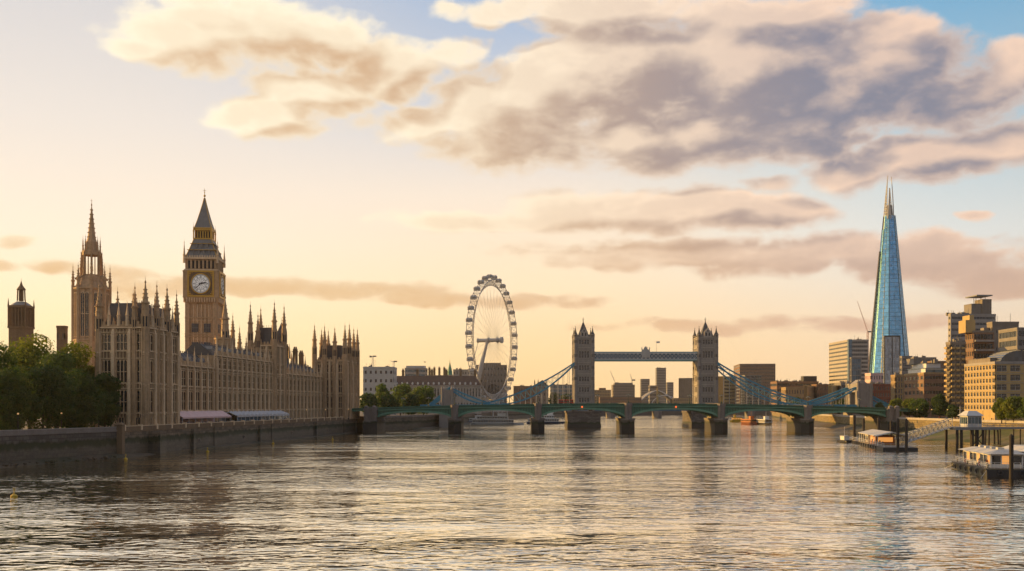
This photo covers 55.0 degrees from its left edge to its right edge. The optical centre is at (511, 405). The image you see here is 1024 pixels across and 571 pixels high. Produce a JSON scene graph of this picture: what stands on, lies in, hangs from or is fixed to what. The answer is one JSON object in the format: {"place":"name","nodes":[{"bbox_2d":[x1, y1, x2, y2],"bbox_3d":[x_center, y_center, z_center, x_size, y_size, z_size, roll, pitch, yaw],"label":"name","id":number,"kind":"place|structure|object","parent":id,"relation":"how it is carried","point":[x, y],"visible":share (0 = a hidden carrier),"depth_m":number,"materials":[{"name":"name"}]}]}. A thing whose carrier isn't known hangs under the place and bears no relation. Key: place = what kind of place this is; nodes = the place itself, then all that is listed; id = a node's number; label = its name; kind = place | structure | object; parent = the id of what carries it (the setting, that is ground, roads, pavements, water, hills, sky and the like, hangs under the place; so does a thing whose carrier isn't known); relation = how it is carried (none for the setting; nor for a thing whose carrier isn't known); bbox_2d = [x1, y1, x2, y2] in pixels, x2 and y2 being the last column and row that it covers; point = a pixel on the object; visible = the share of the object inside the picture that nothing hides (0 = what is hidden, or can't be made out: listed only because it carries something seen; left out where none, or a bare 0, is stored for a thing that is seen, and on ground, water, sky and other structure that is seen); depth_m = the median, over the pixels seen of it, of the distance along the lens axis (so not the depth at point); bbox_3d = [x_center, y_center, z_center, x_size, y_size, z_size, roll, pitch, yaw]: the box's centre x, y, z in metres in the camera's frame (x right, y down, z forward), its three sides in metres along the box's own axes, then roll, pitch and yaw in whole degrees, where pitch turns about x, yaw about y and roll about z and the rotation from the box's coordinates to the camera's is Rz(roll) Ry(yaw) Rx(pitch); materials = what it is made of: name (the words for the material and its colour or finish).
{"place":"outdoors","nodes":[
{"label":"outdoors","id":0,"kind":"place"},
{"bbox_2d":[7,281,34,420],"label":"lantern tower","id":1,"kind":"structure","parent":0,"point":[21,318],"depth_m":446.96,"materials":[{"name":"stone"}]},
{"bbox_2d":[56,326,67,351],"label":"building","id":2,"kind":"structure","parent":0,"point":[62,334],"depth_m":430.03,"materials":[{"name":"stone"}]},
{"bbox_2d":[0,453,154,467],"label":"foreshore","id":3,"kind":"structure","parent":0,"point":[42,461],"depth_m":246.73,"materials":[{"name":"soil"}]},
{"bbox_2d":[71,199,111,366],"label":"spired tower","id":4,"kind":"structure","parent":0,"point":[84,291],"depth_m":387.90,"materials":[{"name":"stone"}]},
{"bbox_2d":[184,432,355,449],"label":"foreshore","id":5,"kind":"structure","parent":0,"point":[269,440],"depth_m":378.67,"materials":[{"name":"soil"}]},
{"bbox_2d":[363,363,396,414],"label":"building","id":6,"kind":"structure","parent":0,"point":[373,377],"depth_m":720.03,"materials":[{"name":"white paint"}]},
{"bbox_2d":[21,411,771,428],"bbox_3d":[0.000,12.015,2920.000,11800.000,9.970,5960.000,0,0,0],"label":"bank ground","id":7,"kind":"structure","parent":0,"point":[603,413],"depth_m":1365.40,"materials":[{"name":"soil"}]},
{"bbox_2d":[0,342,23,406],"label":"tree","id":8,"kind":"object","parent":7,"relation":"on","point":[5,356],"visible":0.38,"depth_m":259.85,"materials":[{"name":"green plant"}]},
{"bbox_2d":[0,363,48,429],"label":"tree","id":9,"kind":"object","parent":7,"relation":"on","point":[15,386],"visible":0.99,"depth_m":237.77,"materials":[{"name":"green plant"}]},
{"bbox_2d":[1,330,56,428],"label":"tree","id":10,"kind":"object","parent":7,"relation":"on","point":[33,352],"visible":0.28,"depth_m":279.62,"materials":[{"name":"green plant"}]},
{"bbox_2d":[18,363,81,428],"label":"tree","id":11,"kind":"object","parent":7,"relation":"on","point":[52,383],"visible":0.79,"depth_m":247.94,"materials":[{"name":"green plant"}]},
{"bbox_2d":[32,350,76,427],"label":"tree","id":12,"kind":"object","parent":7,"relation":"on","point":[68,361],"visible":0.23,"depth_m":270.04,"materials":[{"name":"green plant"}]},
{"bbox_2d":[0,423,125,460],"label":"embankment wall","id":13,"kind":"structure","parent":7,"relation":"on","point":[23,444],"depth_m":247.11,"materials":[{"name":"grey stone"}]},
{"bbox_2d":[52,340,95,400],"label":"tree","id":14,"kind":"object","parent":7,"relation":"on","point":[75,348],"visible":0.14,"depth_m":284.43,"materials":[{"name":"green plant"}]},
{"bbox_2d":[50,365,113,427],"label":"tree","id":15,"kind":"object","parent":7,"relation":"on","point":[88,415],"visible":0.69,"depth_m":259.38,"materials":[{"name":"green plant"}]},
{"bbox_2d":[78,364,94,425],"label":"tree","id":16,"kind":"object","parent":7,"relation":"on","point":[91,370],"visible":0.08,"depth_m":288.84,"materials":[{"name":"green plant"}]},
{"bbox_2d":[89,373,123,426],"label":"tree","id":17,"kind":"object","parent":7,"relation":"on","point":[109,383],"visible":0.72,"depth_m":272.03,"materials":[{"name":"green plant"}]},
{"bbox_2d":[182,188,225,350],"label":"clock tower","id":18,"kind":"structure","parent":7,"relation":"on","point":[204,284],"depth_m":411.74,"materials":[{"name":"stone"}]},
{"bbox_2d":[180,411,230,423],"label":"marquee","id":19,"kind":"object","parent":7,"relation":"on","point":[196,416],"visible":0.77,"depth_m":333.54,"materials":[{"name":"pink fabric"}]},
{"bbox_2d":[94,278,359,426],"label":"gothic palace","id":20,"kind":"structure","parent":7,"relation":"on","point":[152,367],"depth_m":358.65,"materials":[{"name":"stone"}]},
{"bbox_2d":[125,416,362,453],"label":"embankment wall","id":21,"kind":"structure","parent":7,"relation":"on","point":[155,438],"depth_m":339.00,"materials":[{"name":"grey stone"}]},
{"bbox_2d":[221,410,289,421],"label":"marquee","id":22,"kind":"object","parent":7,"relation":"on","point":[251,415],"visible":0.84,"depth_m":375.95,"materials":[{"name":"grey fabric"}]},
{"bbox_2d":[238,416,288,420],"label":"clear window","id":23,"kind":"structure","parent":22,"relation":"in","point":[263,417],"depth_m":384.19,"materials":[{"name":"blue glass"}]},
{"bbox_2d":[360,392,377,412],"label":"tree","id":24,"kind":"object","parent":7,"relation":"on","point":[369,399],"visible":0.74,"depth_m":596.63,"materials":[{"name":"green plant"}]},
{"bbox_2d":[374,383,389,406],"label":"tree","id":25,"kind":"object","parent":7,"relation":"on","point":[381,388],"visible":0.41,"depth_m":622.10,"materials":[{"name":"green plant"}]},
{"bbox_2d":[381,392,398,415],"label":"tree","id":26,"kind":"object","parent":7,"relation":"on","point":[388,399],"visible":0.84,"depth_m":596.49,"materials":[{"name":"green plant"}]},
{"bbox_2d":[390,383,413,414],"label":"tree","id":27,"kind":"object","parent":7,"relation":"on","point":[399,391],"visible":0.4,"depth_m":638.35,"materials":[{"name":"green plant"}]},
{"bbox_2d":[400,394,420,414],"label":"tree","id":28,"kind":"object","parent":7,"relation":"on","point":[411,400],"visible":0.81,"depth_m":608.37,"materials":[{"name":"green plant"}]},
{"bbox_2d":[409,385,437,414],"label":"tree","id":29,"kind":"object","parent":7,"relation":"on","point":[423,393],"visible":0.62,"depth_m":649.04,"materials":[{"name":"green plant"}]},
{"bbox_2d":[397,368,481,413],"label":"long hall","id":30,"kind":"structure","parent":7,"relation":"on","point":[470,385],"depth_m":800.61,"materials":[{"name":"stone"}]},
{"bbox_2d":[363,411,561,430],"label":"embankment wall","id":31,"kind":"structure","parent":7,"relation":"on","point":[402,422],"depth_m":594.56,"materials":[{"name":"grey stone"}]},
{"bbox_2d":[465,274,517,418],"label":"observation wheel","id":32,"kind":"object","parent":7,"relation":"on","point":[496,339],"visible":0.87,"depth_m":910.15,"materials":[{"name":"grey metal"}]},
{"bbox_2d":[548,392,559,403],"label":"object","id":33,"kind":"object","parent":7,"relation":"on","point":[552,398],"visible":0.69,"depth_m":1235.57,"materials":[{"name":"beige concrete"}]},
{"bbox_2d":[1000,396,1022,421],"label":"tree","id":34,"kind":"object","parent":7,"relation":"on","point":[1011,405],"visible":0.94,"depth_m":384.11,"materials":[{"name":"green plant"}]},
{"bbox_2d":[405,366,427,375],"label":"building","id":35,"kind":"structure","parent":0,"point":[411,370],"depth_m":950.25,"materials":[{"name":"concrete"}]},
{"bbox_2d":[425,368,444,375],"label":"building","id":36,"kind":"structure","parent":0,"point":[434,372],"depth_m":904.05,"materials":[{"name":"concrete"}]},
{"bbox_2d":[407,422,471,429],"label":"foreshore","id":37,"kind":"structure","parent":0,"point":[437,426],"depth_m":606.96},
{"bbox_2d":[453,367,473,375],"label":"building","id":38,"kind":"structure","parent":0,"point":[465,372],"depth_m":980.03,"materials":[{"name":"stone"}]},
{"bbox_2d":[476,363,506,411],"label":"building","id":39,"kind":"structure","parent":0,"point":[498,375],"depth_m":1010.03,"materials":[{"name":"concrete"}]},
{"bbox_2d":[0,414,1023,570],"bbox_3d":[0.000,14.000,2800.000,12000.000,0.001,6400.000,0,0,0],"label":"river water","id":40,"kind":"structure","parent":0,"point":[667,493],"depth_m":137.48,"materials":[{"name":"liquid"}]},
{"bbox_2d":[470,412,523,424],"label":"passenger boat","id":41,"kind":"object","parent":40,"relation":"on","point":[501,418],"visible":0.94,"depth_m":694.98,"materials":[{"name":"white paint"}]},
{"bbox_2d":[527,412,564,423],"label":"passenger boat","id":42,"kind":"object","parent":40,"relation":"on","point":[550,418],"visible":0.49,"depth_m":748.87,"materials":[{"name":"white paint"}]},
{"bbox_2d":[352,403,909,432],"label":"arch bridge","id":43,"kind":"structure","parent":40,"relation":"in","point":[800,419],"depth_m":499.70,"materials":[{"name":"metal"}]},
{"bbox_2d":[559,400,572,403],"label":"double decker bus","id":44,"kind":"object","parent":43,"relation":"on","point":[564,401],"visible":0.43,"depth_m":624.75,"materials":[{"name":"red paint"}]},
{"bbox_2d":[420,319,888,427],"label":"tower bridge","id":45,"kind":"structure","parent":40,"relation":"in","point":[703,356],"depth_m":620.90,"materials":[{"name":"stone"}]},
{"bbox_2d":[563,409,761,417],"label":"bridge","id":46,"kind":"structure","parent":40,"relation":"in","point":[656,413],"depth_m":1089.54,"materials":[{"name":"concrete"}]},
{"bbox_2d":[730,415,742,421],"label":"passenger boat","id":47,"kind":"object","parent":40,"relation":"on","point":[735,419],"visible":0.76,"depth_m":820.81,"materials":[{"name":"yellow paint"}]},
{"bbox_2d":[740,416,756,424],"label":"passenger boat","id":48,"kind":"object","parent":40,"relation":"on","point":[751,420],"visible":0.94,"depth_m":722.55,"materials":[{"name":"red paint"}]},
{"bbox_2d":[756,416,772,424],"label":"passenger boat","id":49,"kind":"object","parent":40,"relation":"on","point":[765,420],"visible":0.94,"depth_m":708.08,"materials":[{"name":"white paint"}]},
{"bbox_2d":[836,426,851,442],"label":"workboat","id":50,"kind":"object","parent":40,"relation":"on","point":[844,438],"visible":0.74,"depth_m":371.47,"materials":[{"name":"white paint"}]},
{"bbox_2d":[853,414,855,439],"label":"mooring pile","id":51,"kind":"object","parent":40,"relation":"in","point":[854,425],"visible":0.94,"depth_m":394.55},
{"bbox_2d":[862,418,864,438],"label":"mooring pile","id":52,"kind":"object","parent":40,"relation":"in","point":[863,424],"visible":0.64,"depth_m":414.57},
{"bbox_2d":[852,429,917,450],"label":"pontoon pier","id":53,"kind":"structure","parent":40,"relation":"on","point":[889,443],"depth_m":325.34,"materials":[{"name":"metal"}]},
{"bbox_2d":[899,418,952,444],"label":"gangway","id":54,"kind":"object","parent":53,"relation":"on","point":[936,426],"visible":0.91,"depth_m":320.45,"materials":[{"name":"white paint"}]},
{"bbox_2d":[896,418,898,450],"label":"mooring pile","id":55,"kind":"object","parent":40,"relation":"in","point":[897,434],"visible":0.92,"depth_m":300.16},
{"bbox_2d":[905,419,907,450],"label":"mooring pile","id":56,"kind":"object","parent":40,"relation":"in","point":[906,434],"visible":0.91,"depth_m":298.64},
{"bbox_2d":[944,409,1023,447],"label":"pier","id":57,"kind":"structure","parent":40,"relation":"in","point":[971,421],"depth_m":320.74,"materials":[{"name":"grey metal"}]},
{"bbox_2d":[945,445,1023,476],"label":"moored barge","id":58,"kind":"object","parent":40,"relation":"on","point":[997,458],"visible":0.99,"depth_m":197.09,"materials":[{"name":"white paint"}]},
{"bbox_2d":[1009,434,1013,477],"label":"mooring pile","id":59,"kind":"object","parent":40,"relation":"in","point":[1011,455],"visible":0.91,"depth_m":188.74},
{"bbox_2d":[0,0,1023,403],"label":"sky","id":60,"kind":"structure","parent":0,"point":[641,172],"materials":[{"name":"multicoloured"}]},
{"bbox_2d":[513,384,535,403],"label":"building","id":61,"kind":"structure","parent":0,"point":[516,389],"depth_m":1240.03,"materials":[{"name":"grey brick"}]},
{"bbox_2d":[532,380,548,403],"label":"building","id":62,"kind":"structure","parent":0,"point":[542,397],"depth_m":1300.03,"materials":[{"name":"concrete"}]},
{"bbox_2d":[550,384,571,399],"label":"building","id":63,"kind":"structure","parent":0,"point":[554,388],"depth_m":1420.25,"materials":[{"name":"concrete"}]},
{"bbox_2d":[595,388,610,402],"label":"building","id":64,"kind":"structure","parent":0,"point":[602,392],"depth_m":1650.03,"materials":[{"name":"yellow brick"}]},
{"bbox_2d":[599,397,641,402],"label":"building","id":65,"kind":"structure","parent":0,"point":[619,399],"depth_m":1560.03,"materials":[{"name":"concrete"}]},
{"bbox_2d":[611,383,634,396],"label":"building","id":66,"kind":"structure","parent":0,"point":[620,389],"depth_m":1700.03,"materials":[{"name":"concrete"}]},
{"bbox_2d":[640,379,649,402],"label":"tower block","id":67,"kind":"structure","parent":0,"point":[644,384],"depth_m":2500.25,"materials":[{"name":"concrete"}]},
{"bbox_2d":[648,385,658,402],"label":"building","id":68,"kind":"structure","parent":0,"point":[651,396],"depth_m":1900.12,"materials":[{"name":"concrete"}]},
{"bbox_2d":[641,387,672,402],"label":"arched hall","id":69,"kind":"structure","parent":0,"point":[666,396],"depth_m":1578.60,"materials":[{"name":"metal"}]},
{"bbox_2d":[656,367,665,402],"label":"tower block","id":70,"kind":"structure","parent":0,"point":[661,377],"depth_m":2600.25,"materials":[{"name":"concrete"}]},
{"bbox_2d":[666,382,673,402],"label":"tower block","id":71,"kind":"structure","parent":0,"point":[669,389],"depth_m":2450.12,"materials":[{"name":"concrete"}]},
{"bbox_2d":[672,398,692,403],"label":"building","id":72,"kind":"structure","parent":0,"point":[681,400],"depth_m":1560.03,"materials":[{"name":"concrete"}]},
{"bbox_2d":[679,378,692,397],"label":"building","id":73,"kind":"structure","parent":0,"point":[685,387],"depth_m":1682.56,"materials":[{"name":"concrete"}]},
{"bbox_2d":[718,376,735,403],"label":"building","id":74,"kind":"structure","parent":0,"point":[726,391],"depth_m":1554.35,"materials":[{"name":"concrete"}]},
{"bbox_2d":[741,375,760,403],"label":"building","id":75,"kind":"structure","parent":0,"point":[745,395],"depth_m":1560.25,"materials":[{"name":"concrete"}]},
{"bbox_2d":[734,364,774,404],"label":"building","id":76,"kind":"structure","parent":0,"point":[766,372],"depth_m":1636.46,"materials":[{"name":"concrete"}]},
{"bbox_2d":[814,421,865,430],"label":"foreshore","id":77,"kind":"structure","parent":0,"point":[830,425],"depth_m":604.41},
{"bbox_2d":[829,335,868,384],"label":"building","id":78,"kind":"structure","parent":0,"point":[841,353],"depth_m":908.63,"materials":[{"name":"stone"}]},
{"bbox_2d":[850,357,861,381],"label":"building","id":79,"kind":"structure","parent":0,"point":[855,368],"depth_m":840.25,"materials":[{"name":"concrete"}]},
{"bbox_2d":[865,373,883,382],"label":"building","id":80,"kind":"structure","parent":0,"point":[876,377],"depth_m":860.03,"materials":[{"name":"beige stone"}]},
{"bbox_2d":[873,380,890,404],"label":"building","id":81,"kind":"structure","parent":0,"point":[882,391],"depth_m":720.03,"materials":[{"name":"red brick"}]},
{"bbox_2d":[882,335,899,383],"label":"building","id":82,"kind":"structure","parent":0,"point":[891,354],"depth_m":1090.25,"materials":[{"name":"grey metal"}]},
{"bbox_2d":[891,371,903,416],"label":"building","id":83,"kind":"structure","parent":0,"point":[897,385],"depth_m":610.03,"materials":[{"name":"grey brick"}]},
{"bbox_2d":[900,356,912,374],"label":"building","id":84,"kind":"structure","parent":0,"point":[904,366],"depth_m":980.25,"materials":[{"name":"concrete"}]},
{"bbox_2d":[911,354,935,368],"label":"building","id":85,"kind":"structure","parent":0,"point":[927,358],"depth_m":799.96,"materials":[{"name":"concrete"}]},
{"bbox_2d":[904,357,945,417],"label":"building","id":86,"kind":"structure","parent":0,"point":[925,380],"depth_m":563.03,"materials":[{"name":"brown brick"}]},
{"bbox_2d":[921,361,945,371],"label":"building","id":87,"kind":"structure","parent":0,"point":[942,365],"depth_m":760.00,"materials":[{"name":"concrete"}]},
{"bbox_2d":[885,426,1023,445],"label":"foreshore","id":88,"kind":"structure","parent":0,"point":[940,435],"depth_m":386.61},
{"bbox_2d":[984,429,998,444],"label":"timber dolphin","id":89,"kind":"object","parent":88,"relation":"on","point":[993,436],"visible":0.47,"depth_m":343.81,"materials":[{"name":"wood"}]},
{"bbox_2d":[944,337,965,418],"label":"building","id":90,"kind":"structure","parent":0,"point":[955,354],"depth_m":490.03,"materials":[{"name":"concrete"}]},
{"bbox_2d":[946,295,995,341],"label":"tower block","id":91,"kind":"structure","parent":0,"point":[980,310],"depth_m":621.69,"materials":[{"name":"concrete"}]},
{"bbox_2d":[959,315,994,363],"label":"building","id":92,"kind":"structure","parent":0,"point":[979,344],"depth_m":505.25,"materials":[{"name":"brown brick"}]},
{"bbox_2d":[964,350,1023,420],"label":"building","id":93,"kind":"structure","parent":0,"point":[989,380],"depth_m":434.05,"materials":[{"name":"beige stone"}]},
{"bbox_2d":[980,318,1018,353],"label":"building","id":94,"kind":"structure","parent":0,"point":[996,326],"depth_m":520.03,"materials":[{"name":"concrete"}]},
{"bbox_2d":[998,327,1023,351],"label":"building","id":95,"kind":"structure","parent":0,"point":[1011,339],"depth_m":475.38,"materials":[{"name":"concrete"}]},
{"bbox_3d":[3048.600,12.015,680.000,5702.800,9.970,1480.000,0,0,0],"label":"right bank ground","id":96,"kind":"structure","parent":0,"visible":0},
{"bbox_2d":[781,387,803,404],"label":"building","id":97,"kind":"structure","parent":96,"relation":"on","point":[795,392],"depth_m":900.03,"materials":[{"name":"brown brick"}]},
{"bbox_2d":[770,376,818,411],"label":"building","id":98,"kind":"structure","parent":96,"relation":"on","point":[777,385],"depth_m":980.25,"materials":[{"name":"stone"}]},
{"bbox_2d":[804,385,814,404],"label":"building","id":99,"kind":"structure","parent":96,"relation":"on","point":[808,390],"depth_m":830.63,"materials":[{"name":"brown brick"}]},
{"bbox_2d":[811,383,828,404],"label":"building","id":100,"kind":"structure","parent":96,"relation":"on","point":[820,389],"depth_m":850.03,"materials":[{"name":"brown brick"}]},
{"bbox_2d":[828,385,837,413],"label":"building","id":101,"kind":"structure","parent":96,"relation":"on","point":[832,388],"depth_m":777.91,"materials":[{"name":"beige stone"}]},
{"bbox_2d":[834,381,851,413],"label":"building","id":102,"kind":"structure","parent":96,"relation":"on","point":[841,385],"depth_m":800.25,"materials":[{"name":"concrete"}]},
{"bbox_2d":[869,176,908,372],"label":"glass skyscraper","id":103,"kind":"structure","parent":96,"relation":"on","point":[889,317],"depth_m":1260.00,"materials":[{"name":"blue glass"}]},
{"bbox_2d":[887,398,902,416],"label":"tree","id":104,"kind":"object","parent":96,"relation":"on","point":[896,402],"visible":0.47,"depth_m":520.37,"materials":[{"name":"green plant"}]},
{"bbox_2d":[772,412,1023,432],"bbox_3d":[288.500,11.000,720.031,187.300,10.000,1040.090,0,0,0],"label":"embankment wall","id":105,"kind":"structure","parent":96,"relation":"on","point":[915,423],"depth_m":490.15,"materials":[{"name":"stone"}]},
{"bbox_2d":[901,398,915,417],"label":"tree","id":106,"kind":"object","parent":96,"relation":"on","point":[905,404],"visible":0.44,"depth_m":503.90,"materials":[{"name":"green plant"}]},
{"bbox_2d":[908,398,930,417],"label":"tree","id":107,"kind":"object","parent":96,"relation":"on","point":[921,405],"visible":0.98,"depth_m":495.91,"materials":[{"name":"green plant"}]},
{"bbox_2d":[931,394,950,417],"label":"tree","id":108,"kind":"object","parent":96,"relation":"on","point":[940,404],"visible":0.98,"depth_m":488.28,"materials":[{"name":"green plant"}]},
{"bbox_2d":[945,405,960,418],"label":"tree","id":109,"kind":"object","parent":96,"relation":"on","point":[953,411],"visible":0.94,"depth_m":468.65,"materials":[{"name":"green plant"}]},
{"bbox_2d":[991,397,1005,422],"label":"tree","id":110,"kind":"object","parent":96,"relation":"on","point":[996,408],"visible":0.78,"depth_m":391.16,"materials":[{"name":"green plant"}]},
{"bbox_2d":[1016,397,1023,419],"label":"tree","id":111,"kind":"object","parent":96,"relation":"on","point":[1020,411],"visible":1,"depth_m":380.36,"materials":[{"name":"green plant"}]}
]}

